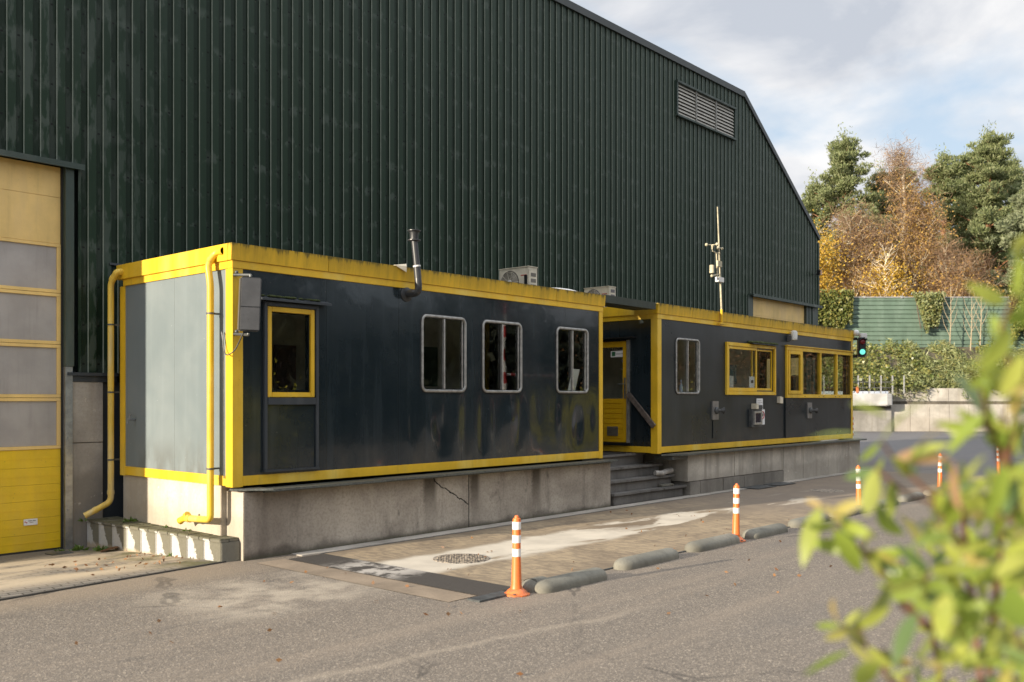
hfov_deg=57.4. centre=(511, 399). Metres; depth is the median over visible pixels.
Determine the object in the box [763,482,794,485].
cover plate
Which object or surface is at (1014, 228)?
pine tree
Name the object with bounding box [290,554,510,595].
lane end
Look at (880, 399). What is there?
railing
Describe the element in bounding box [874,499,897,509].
kerb block
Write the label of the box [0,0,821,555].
warehouse
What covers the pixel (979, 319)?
sapling
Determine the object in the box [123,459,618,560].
plinth
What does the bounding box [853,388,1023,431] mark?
retaining wall
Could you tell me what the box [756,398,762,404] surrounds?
paper notice
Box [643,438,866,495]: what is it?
plinth
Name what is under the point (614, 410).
door
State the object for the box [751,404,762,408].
wall lamp
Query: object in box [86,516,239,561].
block ledge
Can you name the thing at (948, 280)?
birch tree
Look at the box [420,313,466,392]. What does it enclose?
window
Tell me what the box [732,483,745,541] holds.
bollard
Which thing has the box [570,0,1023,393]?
sky
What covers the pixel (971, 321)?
sapling
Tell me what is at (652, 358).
cabin
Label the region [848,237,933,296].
birch tree
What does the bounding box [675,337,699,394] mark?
window
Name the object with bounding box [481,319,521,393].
window
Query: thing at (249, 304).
loudspeaker
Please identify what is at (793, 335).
bulkhead lamp
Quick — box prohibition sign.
[762,409,764,424]
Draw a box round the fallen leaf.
[101,546,118,551]
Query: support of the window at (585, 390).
in the cabin at (361, 400)
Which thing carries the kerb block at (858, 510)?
on the ground
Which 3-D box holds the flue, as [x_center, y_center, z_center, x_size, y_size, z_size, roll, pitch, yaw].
[-1.340,-1.810,12.669,0.274,0.957,0.211,0,0,41]
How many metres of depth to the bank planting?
56.19 m
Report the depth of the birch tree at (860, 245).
66.44 m
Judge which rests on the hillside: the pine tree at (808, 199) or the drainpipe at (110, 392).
the pine tree at (808, 199)
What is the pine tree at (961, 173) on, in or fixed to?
on the hillside
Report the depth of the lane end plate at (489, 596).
8.75 m
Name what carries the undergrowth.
on the hillside
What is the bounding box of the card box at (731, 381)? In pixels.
[729,376,733,387]
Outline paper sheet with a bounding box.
[568,369,579,390]
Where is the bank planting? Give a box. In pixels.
[822,338,1023,398]
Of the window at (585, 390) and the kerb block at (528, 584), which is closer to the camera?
the kerb block at (528, 584)
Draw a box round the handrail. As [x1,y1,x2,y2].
[626,392,655,427]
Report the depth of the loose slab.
17.67 m
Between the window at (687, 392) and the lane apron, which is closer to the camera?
the lane apron
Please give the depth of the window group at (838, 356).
25.32 m
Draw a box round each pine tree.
[801,167,859,296]
[806,122,892,290]
[827,159,938,292]
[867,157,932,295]
[907,145,1000,282]
[924,145,1006,296]
[932,123,1023,286]
[967,177,1023,296]
[972,147,1023,295]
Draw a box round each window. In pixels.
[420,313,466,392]
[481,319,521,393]
[555,326,588,393]
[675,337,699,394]
[725,342,775,394]
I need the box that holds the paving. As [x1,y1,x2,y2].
[0,546,216,598]
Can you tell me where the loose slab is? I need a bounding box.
[658,483,673,486]
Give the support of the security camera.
attached to the cabin at (652, 358)
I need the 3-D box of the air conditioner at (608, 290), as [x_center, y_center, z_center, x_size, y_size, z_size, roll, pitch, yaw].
[1.773,-2.012,18.909,0.635,0.500,0.287,0,0,41]
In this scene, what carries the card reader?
attached to the cabin at (652, 358)
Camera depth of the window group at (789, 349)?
22.68 m
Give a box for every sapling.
[942,285,957,342]
[963,297,978,350]
[972,280,988,349]
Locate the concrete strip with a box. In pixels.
[291,471,852,555]
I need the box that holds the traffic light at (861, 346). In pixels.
[853,337,865,357]
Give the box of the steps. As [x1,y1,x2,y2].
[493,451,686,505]
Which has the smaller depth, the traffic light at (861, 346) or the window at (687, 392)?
the window at (687, 392)
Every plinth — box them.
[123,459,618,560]
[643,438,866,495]
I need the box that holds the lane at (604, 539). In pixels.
[324,471,984,585]
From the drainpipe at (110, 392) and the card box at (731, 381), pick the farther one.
the card box at (731, 381)
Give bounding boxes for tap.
[127,414,135,422]
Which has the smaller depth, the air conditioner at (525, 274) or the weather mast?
the air conditioner at (525, 274)
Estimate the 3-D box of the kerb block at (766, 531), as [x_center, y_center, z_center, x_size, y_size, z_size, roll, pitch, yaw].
[3.461,1.804,12.871,0.236,0.117,0.980,0,0,42]
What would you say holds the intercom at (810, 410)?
attached to the cabin at (652, 358)
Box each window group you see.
[765,356,842,393]
[785,345,853,397]
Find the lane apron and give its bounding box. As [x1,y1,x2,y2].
[259,559,474,601]
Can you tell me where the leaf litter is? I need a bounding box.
[45,510,832,675]
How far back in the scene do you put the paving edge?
9.51 m
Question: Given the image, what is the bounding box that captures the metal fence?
[818,296,1023,349]
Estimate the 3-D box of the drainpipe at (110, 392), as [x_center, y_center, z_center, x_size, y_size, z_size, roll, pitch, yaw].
[-5.405,-0.086,12.385,0.492,3.316,0.202,0,0,-30]
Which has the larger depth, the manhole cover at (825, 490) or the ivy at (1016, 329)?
the ivy at (1016, 329)
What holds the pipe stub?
on the steps
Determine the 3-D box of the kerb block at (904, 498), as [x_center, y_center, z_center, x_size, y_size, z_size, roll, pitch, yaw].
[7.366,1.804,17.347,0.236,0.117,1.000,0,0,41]
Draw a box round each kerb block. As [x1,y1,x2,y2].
[522,576,546,592]
[534,567,606,593]
[613,548,678,569]
[684,533,739,551]
[742,523,787,538]
[787,513,829,527]
[829,505,863,516]
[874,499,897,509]
[898,492,924,501]
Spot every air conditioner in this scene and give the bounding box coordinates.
[499,266,537,284]
[584,286,615,295]
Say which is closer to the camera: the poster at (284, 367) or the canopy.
the poster at (284, 367)
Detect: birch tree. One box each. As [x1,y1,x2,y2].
[813,192,912,296]
[813,209,858,296]
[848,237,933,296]
[858,130,968,296]
[906,228,1012,296]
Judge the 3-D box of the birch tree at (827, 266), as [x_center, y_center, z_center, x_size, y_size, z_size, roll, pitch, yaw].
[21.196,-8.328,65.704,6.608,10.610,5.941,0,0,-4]
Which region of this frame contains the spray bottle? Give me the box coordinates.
[679,380,682,391]
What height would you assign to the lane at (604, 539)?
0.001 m
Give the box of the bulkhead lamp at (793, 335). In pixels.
[787,330,797,341]
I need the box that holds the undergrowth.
[820,229,1014,296]
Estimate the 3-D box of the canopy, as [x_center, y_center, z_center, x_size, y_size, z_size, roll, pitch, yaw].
[1.954,-1.750,16.947,0.520,0.155,1.628,0,0,41]
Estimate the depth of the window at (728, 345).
20.28 m
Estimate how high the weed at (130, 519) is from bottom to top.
0.095 m
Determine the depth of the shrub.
1.30 m
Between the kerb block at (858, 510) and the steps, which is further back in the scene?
the steps
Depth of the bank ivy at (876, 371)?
55.65 m
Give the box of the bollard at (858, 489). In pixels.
[856,465,860,499]
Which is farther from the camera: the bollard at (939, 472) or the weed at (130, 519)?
the bollard at (939, 472)
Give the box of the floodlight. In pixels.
[814,270,821,274]
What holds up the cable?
attached to the cabin at (361, 400)
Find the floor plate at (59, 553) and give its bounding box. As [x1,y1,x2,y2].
[45,551,72,555]
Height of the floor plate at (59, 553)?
0.028 m
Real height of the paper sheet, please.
0.367 m
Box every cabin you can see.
[116,242,605,487]
[603,303,853,453]
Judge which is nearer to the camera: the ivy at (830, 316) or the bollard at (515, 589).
the bollard at (515, 589)
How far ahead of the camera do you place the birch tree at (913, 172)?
77.54 m
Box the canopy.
[602,294,655,309]
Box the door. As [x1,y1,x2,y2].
[603,341,625,441]
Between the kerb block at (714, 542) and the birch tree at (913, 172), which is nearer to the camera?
the kerb block at (714, 542)
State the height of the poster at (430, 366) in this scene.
0.700 m
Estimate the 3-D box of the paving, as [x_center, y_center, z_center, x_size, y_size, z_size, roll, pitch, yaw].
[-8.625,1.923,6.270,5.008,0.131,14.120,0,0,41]
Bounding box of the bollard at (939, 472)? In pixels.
[937,453,941,486]
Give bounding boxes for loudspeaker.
[233,270,261,335]
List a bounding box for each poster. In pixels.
[273,345,295,389]
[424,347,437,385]
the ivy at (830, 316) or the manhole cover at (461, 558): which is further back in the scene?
the ivy at (830, 316)
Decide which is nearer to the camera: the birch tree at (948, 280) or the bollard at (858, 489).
the bollard at (858, 489)
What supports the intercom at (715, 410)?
attached to the cabin at (652, 358)
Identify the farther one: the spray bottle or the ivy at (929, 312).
the ivy at (929, 312)
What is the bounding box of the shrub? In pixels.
[799,235,1023,681]
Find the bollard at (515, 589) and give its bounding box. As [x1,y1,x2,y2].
[504,515,529,596]
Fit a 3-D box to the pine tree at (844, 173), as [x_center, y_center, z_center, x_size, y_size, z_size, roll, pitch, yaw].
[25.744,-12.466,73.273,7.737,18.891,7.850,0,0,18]
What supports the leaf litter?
on the paving
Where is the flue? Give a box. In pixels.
[400,229,421,301]
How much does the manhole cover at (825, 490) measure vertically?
0.006 m
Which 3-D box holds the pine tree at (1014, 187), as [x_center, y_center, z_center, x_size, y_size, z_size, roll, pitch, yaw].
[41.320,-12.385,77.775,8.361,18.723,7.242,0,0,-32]
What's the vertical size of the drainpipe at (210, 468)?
3.265 m
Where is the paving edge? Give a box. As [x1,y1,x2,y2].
[0,561,225,600]
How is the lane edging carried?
on the ground
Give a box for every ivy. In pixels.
[818,288,854,328]
[822,337,1017,392]
[912,291,945,332]
[1008,283,1023,344]
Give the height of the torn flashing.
0.120 m
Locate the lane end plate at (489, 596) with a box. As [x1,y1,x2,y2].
[467,591,506,602]
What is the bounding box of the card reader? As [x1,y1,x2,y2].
[749,409,761,426]
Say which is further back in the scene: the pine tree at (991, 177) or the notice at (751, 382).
the pine tree at (991, 177)
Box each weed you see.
[69,544,88,550]
[92,545,107,550]
[123,516,137,522]
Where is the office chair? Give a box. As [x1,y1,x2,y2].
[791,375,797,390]
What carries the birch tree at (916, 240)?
on the hillside
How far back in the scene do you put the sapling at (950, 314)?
59.19 m
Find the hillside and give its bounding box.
[822,347,1020,390]
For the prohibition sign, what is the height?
0.335 m
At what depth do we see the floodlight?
29.73 m
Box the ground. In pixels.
[0,431,1023,681]
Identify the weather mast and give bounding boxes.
[705,207,725,324]
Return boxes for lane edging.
[321,474,925,570]
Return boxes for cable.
[221,331,243,477]
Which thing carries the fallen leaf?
on the paving
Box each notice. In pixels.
[749,376,754,387]
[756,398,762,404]
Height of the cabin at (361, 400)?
2.810 m
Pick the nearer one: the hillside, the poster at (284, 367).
the poster at (284, 367)
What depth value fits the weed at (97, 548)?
12.06 m
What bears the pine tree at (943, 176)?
on the hillside
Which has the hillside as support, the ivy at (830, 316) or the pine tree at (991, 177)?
the pine tree at (991, 177)
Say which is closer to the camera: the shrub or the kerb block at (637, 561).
the shrub
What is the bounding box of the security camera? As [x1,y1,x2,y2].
[854,330,866,339]
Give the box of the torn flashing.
[396,264,406,271]
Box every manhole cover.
[433,554,489,563]
[810,489,843,491]
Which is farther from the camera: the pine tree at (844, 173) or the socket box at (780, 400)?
the pine tree at (844, 173)
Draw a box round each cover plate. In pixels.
[741,485,775,488]
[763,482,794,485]
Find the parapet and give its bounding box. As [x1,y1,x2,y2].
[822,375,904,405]
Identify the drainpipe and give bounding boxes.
[83,268,122,518]
[177,247,222,523]
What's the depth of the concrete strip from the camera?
13.87 m
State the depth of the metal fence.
60.20 m
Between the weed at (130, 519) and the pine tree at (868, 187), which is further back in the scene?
the pine tree at (868, 187)
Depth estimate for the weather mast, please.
18.98 m
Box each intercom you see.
[711,401,724,419]
[807,403,817,417]
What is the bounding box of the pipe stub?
[653,468,673,475]
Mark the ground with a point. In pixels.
(752, 625)
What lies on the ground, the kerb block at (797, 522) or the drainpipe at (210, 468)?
the kerb block at (797, 522)
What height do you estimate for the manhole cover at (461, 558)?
0.010 m
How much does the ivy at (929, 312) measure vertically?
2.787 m
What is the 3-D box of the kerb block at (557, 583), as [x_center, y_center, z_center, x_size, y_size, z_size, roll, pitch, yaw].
[0.559,1.804,9.376,0.236,0.117,1.000,0,0,42]
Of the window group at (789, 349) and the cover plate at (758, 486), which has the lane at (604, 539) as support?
the cover plate at (758, 486)
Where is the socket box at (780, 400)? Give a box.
[777,378,782,403]
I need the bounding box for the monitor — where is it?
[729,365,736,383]

